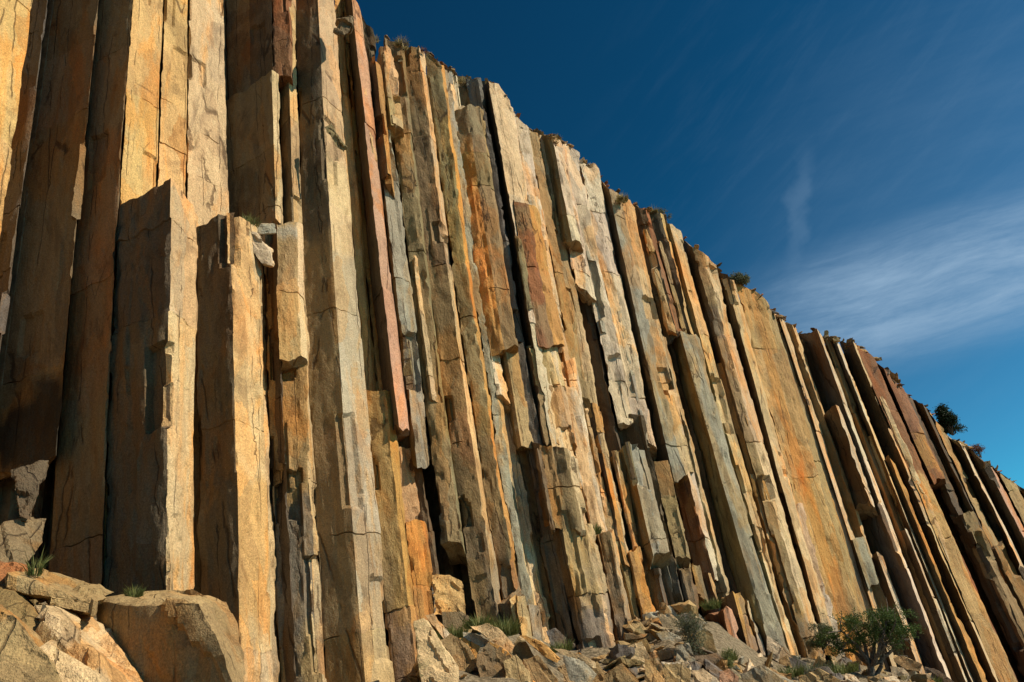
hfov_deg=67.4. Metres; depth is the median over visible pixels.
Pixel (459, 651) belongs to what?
boulder
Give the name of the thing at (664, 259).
column splinter
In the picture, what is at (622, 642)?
rubble stone
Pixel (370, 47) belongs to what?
stone column
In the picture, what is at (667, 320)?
column splinter
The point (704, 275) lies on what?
stone column
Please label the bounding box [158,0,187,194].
stone column
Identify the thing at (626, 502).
column splinter
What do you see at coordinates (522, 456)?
stone column
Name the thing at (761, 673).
rock slab
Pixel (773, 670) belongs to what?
rubble stone
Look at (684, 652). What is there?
boulder
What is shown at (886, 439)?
stone column
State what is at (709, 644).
boulder
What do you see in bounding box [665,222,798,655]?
stone column
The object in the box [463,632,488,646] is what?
boulder
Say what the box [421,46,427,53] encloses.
grass tuft
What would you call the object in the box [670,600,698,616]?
rubble stone
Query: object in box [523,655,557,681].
boulder
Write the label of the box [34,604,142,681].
rock slab
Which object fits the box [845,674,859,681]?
rubble stone
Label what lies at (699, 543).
stone column
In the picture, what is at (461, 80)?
grass tuft
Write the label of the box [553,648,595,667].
rock slab
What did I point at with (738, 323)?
stone column
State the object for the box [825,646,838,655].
boulder
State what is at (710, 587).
stone column
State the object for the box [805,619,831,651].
shrub
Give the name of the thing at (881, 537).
stone column
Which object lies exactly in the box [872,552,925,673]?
stone column
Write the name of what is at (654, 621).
rubble stone
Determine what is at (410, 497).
stone column
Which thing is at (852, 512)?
stone column
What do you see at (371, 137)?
column splinter
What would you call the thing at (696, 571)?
stone column
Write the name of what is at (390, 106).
column splinter
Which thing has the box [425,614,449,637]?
rock slab
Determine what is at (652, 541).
stone column
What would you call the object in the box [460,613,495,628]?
grass tuft
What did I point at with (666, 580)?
stone column
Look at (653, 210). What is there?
grass tuft
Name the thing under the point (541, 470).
column splinter
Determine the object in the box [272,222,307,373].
stone column
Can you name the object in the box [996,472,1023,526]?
stone column
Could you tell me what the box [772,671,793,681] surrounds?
rubble stone
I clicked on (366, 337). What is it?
stone column
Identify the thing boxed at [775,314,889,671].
stone column
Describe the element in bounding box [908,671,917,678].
rubble stone
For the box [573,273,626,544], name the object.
stone column
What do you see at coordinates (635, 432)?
stone column
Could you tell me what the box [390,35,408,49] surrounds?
grass tuft
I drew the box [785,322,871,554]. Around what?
stone column
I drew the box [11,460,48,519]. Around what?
boulder
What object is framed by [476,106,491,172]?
column splinter
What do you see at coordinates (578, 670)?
boulder
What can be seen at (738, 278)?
rim bush
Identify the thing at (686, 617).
rubble stone
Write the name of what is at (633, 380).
column splinter
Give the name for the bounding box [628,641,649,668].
boulder
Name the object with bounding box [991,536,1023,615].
stone column
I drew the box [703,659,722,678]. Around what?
rubble stone
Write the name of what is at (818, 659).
rubble stone
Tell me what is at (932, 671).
rock slab
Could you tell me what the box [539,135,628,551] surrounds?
stone column
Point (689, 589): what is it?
stone column
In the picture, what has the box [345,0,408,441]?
stone column
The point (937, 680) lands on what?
grass tuft
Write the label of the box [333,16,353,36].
boulder
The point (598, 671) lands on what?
rock slab
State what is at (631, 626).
rubble stone
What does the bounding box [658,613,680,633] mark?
boulder
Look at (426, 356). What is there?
column splinter
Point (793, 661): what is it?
boulder
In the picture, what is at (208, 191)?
stone column
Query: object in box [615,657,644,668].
rubble stone
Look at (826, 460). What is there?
stone column
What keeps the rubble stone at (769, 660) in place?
on the ground
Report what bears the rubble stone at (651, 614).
on the ground
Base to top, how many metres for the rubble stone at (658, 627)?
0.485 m
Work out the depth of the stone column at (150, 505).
12.60 m
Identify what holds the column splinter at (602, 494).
attached to the stone column at (596, 420)
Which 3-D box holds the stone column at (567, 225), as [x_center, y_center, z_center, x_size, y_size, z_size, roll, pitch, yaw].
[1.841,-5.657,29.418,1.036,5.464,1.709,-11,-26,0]
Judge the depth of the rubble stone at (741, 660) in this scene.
18.11 m
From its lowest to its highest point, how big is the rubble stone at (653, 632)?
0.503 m
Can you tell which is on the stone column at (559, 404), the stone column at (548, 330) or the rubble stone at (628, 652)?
the stone column at (548, 330)
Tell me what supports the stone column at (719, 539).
on the ground
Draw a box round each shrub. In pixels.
[670,609,706,654]
[714,646,735,669]
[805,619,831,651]
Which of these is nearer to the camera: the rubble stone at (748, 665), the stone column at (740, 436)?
the rubble stone at (748, 665)
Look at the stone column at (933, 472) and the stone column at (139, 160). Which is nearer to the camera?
the stone column at (139, 160)
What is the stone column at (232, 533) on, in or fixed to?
on the ground
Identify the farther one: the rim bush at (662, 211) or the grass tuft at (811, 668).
the rim bush at (662, 211)
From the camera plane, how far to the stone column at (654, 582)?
23.43 m
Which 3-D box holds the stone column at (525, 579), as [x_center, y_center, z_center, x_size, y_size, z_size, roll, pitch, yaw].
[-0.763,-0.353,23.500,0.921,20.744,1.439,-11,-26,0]
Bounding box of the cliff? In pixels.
[0,0,1023,681]
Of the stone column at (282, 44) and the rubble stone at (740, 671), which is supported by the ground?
the rubble stone at (740, 671)
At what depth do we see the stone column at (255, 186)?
19.40 m
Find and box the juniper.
[932,403,967,435]
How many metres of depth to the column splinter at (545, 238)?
26.30 m
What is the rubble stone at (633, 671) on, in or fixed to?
on the ground
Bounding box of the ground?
[41,601,905,681]
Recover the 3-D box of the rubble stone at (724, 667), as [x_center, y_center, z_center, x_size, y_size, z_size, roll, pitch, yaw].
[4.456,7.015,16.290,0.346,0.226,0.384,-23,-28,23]
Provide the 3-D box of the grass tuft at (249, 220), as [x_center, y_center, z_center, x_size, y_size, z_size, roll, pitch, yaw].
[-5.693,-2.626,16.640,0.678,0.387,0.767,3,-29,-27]
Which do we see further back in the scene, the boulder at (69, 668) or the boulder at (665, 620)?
the boulder at (665, 620)
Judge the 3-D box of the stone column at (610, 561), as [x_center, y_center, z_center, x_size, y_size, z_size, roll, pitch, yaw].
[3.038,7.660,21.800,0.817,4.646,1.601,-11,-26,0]
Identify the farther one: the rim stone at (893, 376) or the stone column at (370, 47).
the rim stone at (893, 376)
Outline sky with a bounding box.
[334,0,1023,488]
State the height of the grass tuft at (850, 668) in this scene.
0.499 m
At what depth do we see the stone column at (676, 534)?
25.41 m
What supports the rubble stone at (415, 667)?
on the ground
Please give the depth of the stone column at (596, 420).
23.93 m
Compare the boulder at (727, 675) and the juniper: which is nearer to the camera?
the boulder at (727, 675)
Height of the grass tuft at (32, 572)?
0.426 m
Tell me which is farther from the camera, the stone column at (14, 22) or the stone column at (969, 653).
the stone column at (969, 653)
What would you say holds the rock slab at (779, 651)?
on the ground
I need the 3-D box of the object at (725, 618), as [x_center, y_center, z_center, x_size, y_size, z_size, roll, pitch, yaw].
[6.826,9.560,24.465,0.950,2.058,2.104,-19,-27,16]
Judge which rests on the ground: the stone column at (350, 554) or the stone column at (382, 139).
the stone column at (350, 554)
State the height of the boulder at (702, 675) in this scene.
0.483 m
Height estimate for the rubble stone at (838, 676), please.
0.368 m
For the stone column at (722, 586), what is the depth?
27.29 m
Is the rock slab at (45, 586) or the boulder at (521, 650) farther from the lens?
the boulder at (521, 650)
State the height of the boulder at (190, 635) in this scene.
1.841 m
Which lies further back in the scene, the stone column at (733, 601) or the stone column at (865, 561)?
the stone column at (865, 561)
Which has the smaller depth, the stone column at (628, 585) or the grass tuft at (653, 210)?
the stone column at (628, 585)
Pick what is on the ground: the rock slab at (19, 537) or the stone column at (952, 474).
the stone column at (952, 474)
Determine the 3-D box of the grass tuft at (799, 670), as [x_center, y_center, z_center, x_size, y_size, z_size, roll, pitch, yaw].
[7.725,9.098,21.389,1.017,0.514,1.107,5,-30,-31]
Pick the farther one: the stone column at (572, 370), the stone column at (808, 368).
the stone column at (808, 368)
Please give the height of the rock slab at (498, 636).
0.624 m
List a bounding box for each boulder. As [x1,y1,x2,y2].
[0,561,27,583]
[0,586,39,630]
[0,604,61,681]
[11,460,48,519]
[40,640,106,681]
[46,596,97,616]
[96,589,245,681]
[251,231,274,267]
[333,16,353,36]
[431,574,465,614]
[441,633,476,672]
[442,611,468,631]
[459,637,479,659]
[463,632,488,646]
[476,641,534,681]
[504,655,530,681]
[512,638,533,661]
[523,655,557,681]
[546,628,566,645]
[562,655,596,681]
[603,663,638,681]
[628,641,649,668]
[645,658,664,681]
[657,631,681,641]
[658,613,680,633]
[661,661,691,681]
[675,643,695,661]
[684,627,716,652]
[692,668,719,681]
[719,669,738,681]
[789,657,806,668]
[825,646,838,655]
[890,666,909,681]
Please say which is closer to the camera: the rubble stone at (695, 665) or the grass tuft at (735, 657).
the rubble stone at (695, 665)
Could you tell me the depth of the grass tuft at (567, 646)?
16.65 m
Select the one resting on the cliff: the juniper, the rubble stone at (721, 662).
the juniper
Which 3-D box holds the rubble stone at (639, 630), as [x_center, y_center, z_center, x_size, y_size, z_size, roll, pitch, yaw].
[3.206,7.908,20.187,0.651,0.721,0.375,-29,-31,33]
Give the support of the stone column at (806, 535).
on the ground
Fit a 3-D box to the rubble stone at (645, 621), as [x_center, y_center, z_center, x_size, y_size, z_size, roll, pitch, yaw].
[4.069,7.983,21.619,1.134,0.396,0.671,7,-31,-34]
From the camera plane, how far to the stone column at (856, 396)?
38.23 m
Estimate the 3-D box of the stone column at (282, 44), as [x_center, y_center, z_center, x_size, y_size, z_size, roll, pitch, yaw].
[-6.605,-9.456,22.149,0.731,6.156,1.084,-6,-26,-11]
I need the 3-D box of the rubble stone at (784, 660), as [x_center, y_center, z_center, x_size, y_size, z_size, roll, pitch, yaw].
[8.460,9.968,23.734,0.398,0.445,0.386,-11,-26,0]
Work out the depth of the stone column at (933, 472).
41.88 m
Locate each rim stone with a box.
[832,337,839,343]
[845,338,852,349]
[885,369,897,379]
[950,439,967,447]
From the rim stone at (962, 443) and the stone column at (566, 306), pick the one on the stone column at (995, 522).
the rim stone at (962, 443)
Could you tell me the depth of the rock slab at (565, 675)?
14.85 m
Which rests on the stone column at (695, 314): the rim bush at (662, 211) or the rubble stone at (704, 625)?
the rim bush at (662, 211)
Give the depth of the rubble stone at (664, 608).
21.74 m
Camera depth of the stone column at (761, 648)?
25.84 m
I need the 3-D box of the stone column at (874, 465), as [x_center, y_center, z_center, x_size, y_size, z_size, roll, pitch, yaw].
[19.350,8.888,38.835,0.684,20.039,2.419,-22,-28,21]
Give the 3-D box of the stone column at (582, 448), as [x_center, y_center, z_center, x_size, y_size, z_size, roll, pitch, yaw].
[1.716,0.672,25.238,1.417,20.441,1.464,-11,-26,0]
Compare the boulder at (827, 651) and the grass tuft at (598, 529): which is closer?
the grass tuft at (598, 529)
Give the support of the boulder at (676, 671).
on the ground
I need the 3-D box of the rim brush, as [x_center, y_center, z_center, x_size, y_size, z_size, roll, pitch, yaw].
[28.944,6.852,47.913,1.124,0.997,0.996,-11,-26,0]
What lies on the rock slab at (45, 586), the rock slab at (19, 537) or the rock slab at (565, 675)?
the rock slab at (19, 537)
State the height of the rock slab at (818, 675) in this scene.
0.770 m
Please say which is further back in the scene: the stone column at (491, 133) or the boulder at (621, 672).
the stone column at (491, 133)
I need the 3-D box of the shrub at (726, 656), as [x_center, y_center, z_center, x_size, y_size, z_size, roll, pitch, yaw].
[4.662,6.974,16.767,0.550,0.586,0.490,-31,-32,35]
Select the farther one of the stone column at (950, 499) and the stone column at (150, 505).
the stone column at (950, 499)
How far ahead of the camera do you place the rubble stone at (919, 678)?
26.96 m
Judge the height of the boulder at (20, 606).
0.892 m
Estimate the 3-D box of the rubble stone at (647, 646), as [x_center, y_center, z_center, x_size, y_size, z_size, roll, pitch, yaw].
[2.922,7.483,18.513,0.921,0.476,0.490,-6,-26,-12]
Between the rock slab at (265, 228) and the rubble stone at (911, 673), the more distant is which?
the rubble stone at (911, 673)
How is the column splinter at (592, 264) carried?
attached to the stone column at (617, 388)
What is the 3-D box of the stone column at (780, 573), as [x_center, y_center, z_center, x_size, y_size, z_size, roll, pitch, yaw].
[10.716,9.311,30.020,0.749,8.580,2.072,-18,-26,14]
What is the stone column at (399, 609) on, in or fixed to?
on the ground
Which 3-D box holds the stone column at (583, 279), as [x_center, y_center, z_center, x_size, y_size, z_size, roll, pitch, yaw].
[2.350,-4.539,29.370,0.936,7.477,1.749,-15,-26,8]
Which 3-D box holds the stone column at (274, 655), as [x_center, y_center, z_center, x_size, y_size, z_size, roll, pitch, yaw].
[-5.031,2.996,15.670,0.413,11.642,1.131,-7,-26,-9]
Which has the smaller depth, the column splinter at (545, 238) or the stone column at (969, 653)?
the column splinter at (545, 238)
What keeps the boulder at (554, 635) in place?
on the ground
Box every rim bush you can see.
[657,207,671,219]
[729,271,751,285]
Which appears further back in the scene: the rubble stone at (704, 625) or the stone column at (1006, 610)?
the stone column at (1006, 610)
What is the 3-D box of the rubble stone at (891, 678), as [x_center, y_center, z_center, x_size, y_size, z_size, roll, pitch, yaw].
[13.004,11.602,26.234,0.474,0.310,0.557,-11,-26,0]
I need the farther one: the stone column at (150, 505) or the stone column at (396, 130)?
the stone column at (396, 130)
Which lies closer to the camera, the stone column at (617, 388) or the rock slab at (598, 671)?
the rock slab at (598, 671)
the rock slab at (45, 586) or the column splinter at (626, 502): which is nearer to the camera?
the rock slab at (45, 586)
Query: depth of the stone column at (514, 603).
18.33 m
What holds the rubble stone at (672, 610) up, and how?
on the ground
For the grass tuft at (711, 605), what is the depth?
23.32 m
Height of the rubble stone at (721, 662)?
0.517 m
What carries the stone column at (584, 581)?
on the ground
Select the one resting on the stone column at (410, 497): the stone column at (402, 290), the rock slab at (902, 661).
the stone column at (402, 290)
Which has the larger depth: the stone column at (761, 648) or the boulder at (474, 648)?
the stone column at (761, 648)
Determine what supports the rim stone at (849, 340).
on the stone column at (886, 439)
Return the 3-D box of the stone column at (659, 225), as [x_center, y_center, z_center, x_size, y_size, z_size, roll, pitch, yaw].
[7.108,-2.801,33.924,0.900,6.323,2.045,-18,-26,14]
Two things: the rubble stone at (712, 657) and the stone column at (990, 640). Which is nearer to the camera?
the rubble stone at (712, 657)
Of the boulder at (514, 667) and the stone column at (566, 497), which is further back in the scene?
the stone column at (566, 497)
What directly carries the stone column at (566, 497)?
on the stone column at (584, 581)
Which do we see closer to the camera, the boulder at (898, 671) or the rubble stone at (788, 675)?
the rubble stone at (788, 675)
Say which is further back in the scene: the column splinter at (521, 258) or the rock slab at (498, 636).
the column splinter at (521, 258)
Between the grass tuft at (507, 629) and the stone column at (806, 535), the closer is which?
the grass tuft at (507, 629)
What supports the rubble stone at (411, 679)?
on the ground
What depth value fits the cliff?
19.65 m
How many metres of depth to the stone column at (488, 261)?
24.36 m
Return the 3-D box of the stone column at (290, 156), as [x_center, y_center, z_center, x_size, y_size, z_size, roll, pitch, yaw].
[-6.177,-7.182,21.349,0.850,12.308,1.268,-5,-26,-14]
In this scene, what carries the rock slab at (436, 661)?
on the ground
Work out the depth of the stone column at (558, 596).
22.46 m
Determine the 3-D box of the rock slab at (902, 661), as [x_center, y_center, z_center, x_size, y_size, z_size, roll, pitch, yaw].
[16.019,12.994,31.025,0.969,0.740,0.956,-22,-27,20]
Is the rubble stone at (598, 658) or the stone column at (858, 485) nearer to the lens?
the rubble stone at (598, 658)
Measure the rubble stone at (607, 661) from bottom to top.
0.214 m
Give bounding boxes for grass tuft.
[15,545,53,576]
[241,211,261,226]
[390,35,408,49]
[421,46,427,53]
[436,619,468,639]
[457,76,467,83]
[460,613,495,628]
[482,608,525,636]
[546,637,573,652]
[586,521,604,534]
[615,192,628,203]
[649,205,659,213]
[698,595,723,610]
[721,646,742,660]
[774,658,806,677]
[782,660,828,674]
[825,658,858,675]
[929,673,943,681]
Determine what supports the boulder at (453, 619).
on the ground
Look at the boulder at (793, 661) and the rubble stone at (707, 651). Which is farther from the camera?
the boulder at (793, 661)
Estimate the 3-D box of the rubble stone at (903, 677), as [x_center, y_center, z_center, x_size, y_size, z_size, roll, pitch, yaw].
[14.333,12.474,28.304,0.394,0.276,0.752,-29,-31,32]
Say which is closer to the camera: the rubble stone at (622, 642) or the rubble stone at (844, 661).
the rubble stone at (622, 642)
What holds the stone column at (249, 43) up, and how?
on the ground
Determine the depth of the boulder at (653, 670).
14.95 m
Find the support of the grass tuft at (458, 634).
on the ground
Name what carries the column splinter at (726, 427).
attached to the stone column at (695, 314)
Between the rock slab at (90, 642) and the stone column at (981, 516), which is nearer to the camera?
the rock slab at (90, 642)
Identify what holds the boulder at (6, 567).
on the rock slab at (45, 586)
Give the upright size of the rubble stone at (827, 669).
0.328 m
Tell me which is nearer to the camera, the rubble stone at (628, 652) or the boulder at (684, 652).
the boulder at (684, 652)
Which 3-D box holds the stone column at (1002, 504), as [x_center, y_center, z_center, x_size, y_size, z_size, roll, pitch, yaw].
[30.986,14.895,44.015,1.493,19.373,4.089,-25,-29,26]
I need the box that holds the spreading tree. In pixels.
[813,599,925,675]
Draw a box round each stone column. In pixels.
[0,0,32,233]
[0,0,47,348]
[0,0,97,481]
[49,0,131,583]
[102,0,162,581]
[103,178,197,596]
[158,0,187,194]
[187,0,228,592]
[196,212,272,681]
[226,0,296,681]
[226,70,282,235]
[261,234,326,681]
[261,263,279,681]
[272,0,292,91]
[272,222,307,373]
[279,0,301,223]
[296,0,394,681]
[334,0,376,390]
[342,0,382,390]
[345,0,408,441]
[348,14,442,633]
[366,390,418,681]
[369,55,394,198]
[377,45,403,149]
[381,130,430,468]
[383,36,467,566]
[399,447,419,521]
[404,46,500,625]
[405,519,435,628]
[425,52,520,599]
[445,69,544,640]
[448,71,515,495]
[451,71,549,642]
[454,74,556,629]
[454,104,518,357]
[465,77,575,650]
[482,81,526,345]
[483,81,596,647]
[488,338,510,414]
[498,587,531,637]
[500,352,532,450]
[504,200,564,353]
[514,113,613,633]
[525,345,576,452]
[527,605,544,641]
[530,131,619,551]
[531,441,586,536]
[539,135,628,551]
[542,135,582,252]
[549,135,596,315]
[553,522,615,649]
[561,357,606,531]
[563,144,633,429]
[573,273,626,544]
[579,157,656,460]
[590,403,630,567]
[596,529,631,643]
[601,181,693,484]
[610,442,670,576]
[615,414,683,611]
[616,541,640,619]
[627,546,655,618]
[634,205,681,345]
[645,567,668,610]
[649,212,693,334]
[653,460,692,583]
[661,565,674,610]
[662,329,737,593]
[662,335,729,609]
[663,389,717,580]
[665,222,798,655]
[673,331,789,655]
[677,567,698,608]
[683,240,825,659]
[690,563,708,617]
[702,572,720,613]
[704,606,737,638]
[716,363,801,656]
[717,270,841,661]
[721,591,758,652]
[734,280,871,664]
[744,599,765,655]
[750,474,807,657]
[768,309,886,669]
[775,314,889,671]
[778,318,896,671]
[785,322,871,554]
[786,324,908,671]
[796,503,844,656]
[798,328,950,679]
[824,338,957,681]
[824,405,877,520]
[832,342,974,681]
[840,341,998,681]
[850,536,878,590]
[858,349,1017,681]
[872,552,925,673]
[877,363,945,490]
[885,455,986,681]
[901,529,968,681]
[905,392,1019,662]
[913,399,1013,596]
[928,410,1013,573]
[946,434,1023,579]
[950,511,1023,676]
[969,449,1023,564]
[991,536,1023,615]
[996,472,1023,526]
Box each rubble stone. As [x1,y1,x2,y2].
[407,675,416,681]
[413,662,418,670]
[509,636,525,655]
[557,665,562,673]
[591,654,607,661]
[601,659,613,663]
[603,656,624,669]
[607,644,628,659]
[614,641,629,644]
[615,647,634,659]
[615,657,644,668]
[622,619,655,641]
[624,633,646,642]
[628,638,650,651]
[628,667,637,676]
[634,625,644,634]
[638,668,644,672]
[641,617,657,623]
[642,611,658,620]
[643,618,651,627]
[644,618,662,635]
[649,629,660,639]
[649,650,656,658]
[650,623,676,634]
[656,602,671,615]
[656,647,675,659]
[668,605,676,615]
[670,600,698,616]
[673,653,722,666]
[679,613,695,626]
[679,613,706,627]
[688,661,701,677]
[691,645,713,654]
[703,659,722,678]
[715,659,727,666]
[718,665,727,670]
[733,663,742,672]
[738,656,744,663]
[743,658,753,672]
[765,648,773,668]
[770,668,785,676]
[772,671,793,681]
[779,655,791,666]
[781,673,791,679]
[804,666,834,674]
[814,656,825,667]
[832,673,844,679]
[836,657,851,666]
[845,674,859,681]
[846,660,861,671]
[869,674,880,681]
[883,676,899,681]
[897,675,906,680]
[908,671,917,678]
[911,674,926,681]
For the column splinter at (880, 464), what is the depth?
38.84 m
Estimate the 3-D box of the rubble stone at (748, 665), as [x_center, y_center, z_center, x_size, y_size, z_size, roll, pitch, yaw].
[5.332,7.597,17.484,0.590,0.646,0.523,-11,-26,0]
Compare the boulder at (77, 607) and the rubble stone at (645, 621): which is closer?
the boulder at (77, 607)
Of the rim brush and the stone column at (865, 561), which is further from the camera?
the rim brush
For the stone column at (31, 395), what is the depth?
14.28 m
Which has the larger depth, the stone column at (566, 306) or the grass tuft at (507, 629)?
the stone column at (566, 306)
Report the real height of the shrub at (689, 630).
1.168 m
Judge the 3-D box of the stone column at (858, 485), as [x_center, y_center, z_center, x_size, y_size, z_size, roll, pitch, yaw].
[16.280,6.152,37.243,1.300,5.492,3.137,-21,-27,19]
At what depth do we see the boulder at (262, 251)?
16.23 m
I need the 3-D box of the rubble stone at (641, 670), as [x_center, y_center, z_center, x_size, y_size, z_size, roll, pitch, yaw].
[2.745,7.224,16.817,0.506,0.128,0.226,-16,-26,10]
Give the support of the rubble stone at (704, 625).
on the ground
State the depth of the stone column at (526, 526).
21.05 m
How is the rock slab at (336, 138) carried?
on the cliff
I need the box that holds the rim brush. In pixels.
[969,443,985,457]
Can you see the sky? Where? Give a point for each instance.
(861, 161)
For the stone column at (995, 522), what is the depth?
44.30 m
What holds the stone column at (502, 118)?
on the ground
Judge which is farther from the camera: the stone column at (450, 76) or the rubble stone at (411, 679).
the stone column at (450, 76)
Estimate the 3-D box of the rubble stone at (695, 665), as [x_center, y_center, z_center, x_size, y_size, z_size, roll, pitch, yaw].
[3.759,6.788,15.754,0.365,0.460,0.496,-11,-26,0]
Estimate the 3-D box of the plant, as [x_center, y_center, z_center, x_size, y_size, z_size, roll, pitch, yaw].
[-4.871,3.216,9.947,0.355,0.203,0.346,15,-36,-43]
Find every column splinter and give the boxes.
[364,89,376,162]
[382,54,394,126]
[412,255,437,402]
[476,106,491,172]
[515,236,532,311]
[534,176,570,386]
[536,448,554,533]
[584,408,610,529]
[586,251,606,333]
[611,450,638,549]
[617,305,648,441]
[643,229,676,335]
[657,241,686,332]
[722,422,777,603]
[868,436,925,575]
[879,396,949,561]
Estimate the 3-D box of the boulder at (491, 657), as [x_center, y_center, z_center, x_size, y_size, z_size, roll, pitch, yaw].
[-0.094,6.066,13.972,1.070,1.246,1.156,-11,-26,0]
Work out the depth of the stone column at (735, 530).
28.18 m
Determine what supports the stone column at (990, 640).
on the ground
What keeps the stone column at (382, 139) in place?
on the stone column at (402, 290)
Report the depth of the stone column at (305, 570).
15.47 m
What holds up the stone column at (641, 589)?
on the ground
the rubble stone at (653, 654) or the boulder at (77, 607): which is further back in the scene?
the rubble stone at (653, 654)
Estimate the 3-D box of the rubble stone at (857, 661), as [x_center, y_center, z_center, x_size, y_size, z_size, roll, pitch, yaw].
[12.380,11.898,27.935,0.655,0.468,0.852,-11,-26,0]
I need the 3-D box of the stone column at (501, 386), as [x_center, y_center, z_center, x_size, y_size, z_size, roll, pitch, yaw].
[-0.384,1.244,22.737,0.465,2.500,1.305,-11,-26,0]
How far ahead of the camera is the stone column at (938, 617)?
35.69 m
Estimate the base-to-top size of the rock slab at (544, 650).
0.623 m
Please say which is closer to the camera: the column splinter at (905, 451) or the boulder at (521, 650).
the boulder at (521, 650)
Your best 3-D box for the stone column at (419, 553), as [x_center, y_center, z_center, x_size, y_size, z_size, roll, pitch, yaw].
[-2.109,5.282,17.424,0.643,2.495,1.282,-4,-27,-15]
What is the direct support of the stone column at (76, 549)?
on the ground
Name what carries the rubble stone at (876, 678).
on the ground
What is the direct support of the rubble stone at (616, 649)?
on the ground
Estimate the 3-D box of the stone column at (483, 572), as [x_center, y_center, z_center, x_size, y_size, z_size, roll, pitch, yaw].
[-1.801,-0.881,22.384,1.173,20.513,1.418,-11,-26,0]
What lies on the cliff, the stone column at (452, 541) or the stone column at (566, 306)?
the stone column at (452, 541)
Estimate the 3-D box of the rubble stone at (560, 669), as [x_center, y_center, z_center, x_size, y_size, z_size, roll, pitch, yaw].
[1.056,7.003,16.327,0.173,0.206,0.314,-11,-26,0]
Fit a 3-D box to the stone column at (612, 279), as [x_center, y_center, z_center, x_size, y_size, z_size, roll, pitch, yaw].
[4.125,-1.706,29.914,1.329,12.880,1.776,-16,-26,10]
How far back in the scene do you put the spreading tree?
26.31 m
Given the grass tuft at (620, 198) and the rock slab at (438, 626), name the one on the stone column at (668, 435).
the grass tuft at (620, 198)
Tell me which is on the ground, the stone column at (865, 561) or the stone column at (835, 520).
the stone column at (835, 520)
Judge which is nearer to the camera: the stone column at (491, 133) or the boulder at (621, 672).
the boulder at (621, 672)
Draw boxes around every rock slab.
[0,517,45,564]
[5,568,112,604]
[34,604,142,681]
[255,223,275,234]
[325,124,347,151]
[413,618,458,681]
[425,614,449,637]
[471,623,514,651]
[520,635,560,662]
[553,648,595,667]
[562,664,573,681]
[590,661,604,681]
[740,664,784,681]
[767,636,792,661]
[798,668,839,681]
[893,655,921,670]
[924,667,953,681]
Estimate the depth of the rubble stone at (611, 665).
16.91 m
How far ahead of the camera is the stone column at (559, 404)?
22.96 m
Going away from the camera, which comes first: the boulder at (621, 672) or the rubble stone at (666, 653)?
the boulder at (621, 672)
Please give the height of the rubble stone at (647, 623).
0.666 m
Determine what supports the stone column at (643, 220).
on the stone column at (735, 530)
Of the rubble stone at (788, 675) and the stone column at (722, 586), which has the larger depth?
the stone column at (722, 586)
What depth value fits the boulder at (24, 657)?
7.11 m
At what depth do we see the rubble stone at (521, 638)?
15.59 m
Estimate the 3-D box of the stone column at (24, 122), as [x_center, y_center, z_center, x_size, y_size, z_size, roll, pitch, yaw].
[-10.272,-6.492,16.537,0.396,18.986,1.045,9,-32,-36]
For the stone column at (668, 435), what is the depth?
29.34 m
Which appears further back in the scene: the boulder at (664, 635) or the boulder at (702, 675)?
the boulder at (664, 635)
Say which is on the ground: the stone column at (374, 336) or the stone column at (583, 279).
the stone column at (374, 336)
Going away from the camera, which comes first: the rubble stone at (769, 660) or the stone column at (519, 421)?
the rubble stone at (769, 660)
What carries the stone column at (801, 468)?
on the ground
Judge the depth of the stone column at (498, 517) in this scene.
22.22 m
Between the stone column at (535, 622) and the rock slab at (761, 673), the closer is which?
the rock slab at (761, 673)
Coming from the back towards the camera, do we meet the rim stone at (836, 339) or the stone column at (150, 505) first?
the rim stone at (836, 339)
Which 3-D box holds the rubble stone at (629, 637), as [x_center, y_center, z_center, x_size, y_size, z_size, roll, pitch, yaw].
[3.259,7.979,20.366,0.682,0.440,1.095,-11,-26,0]

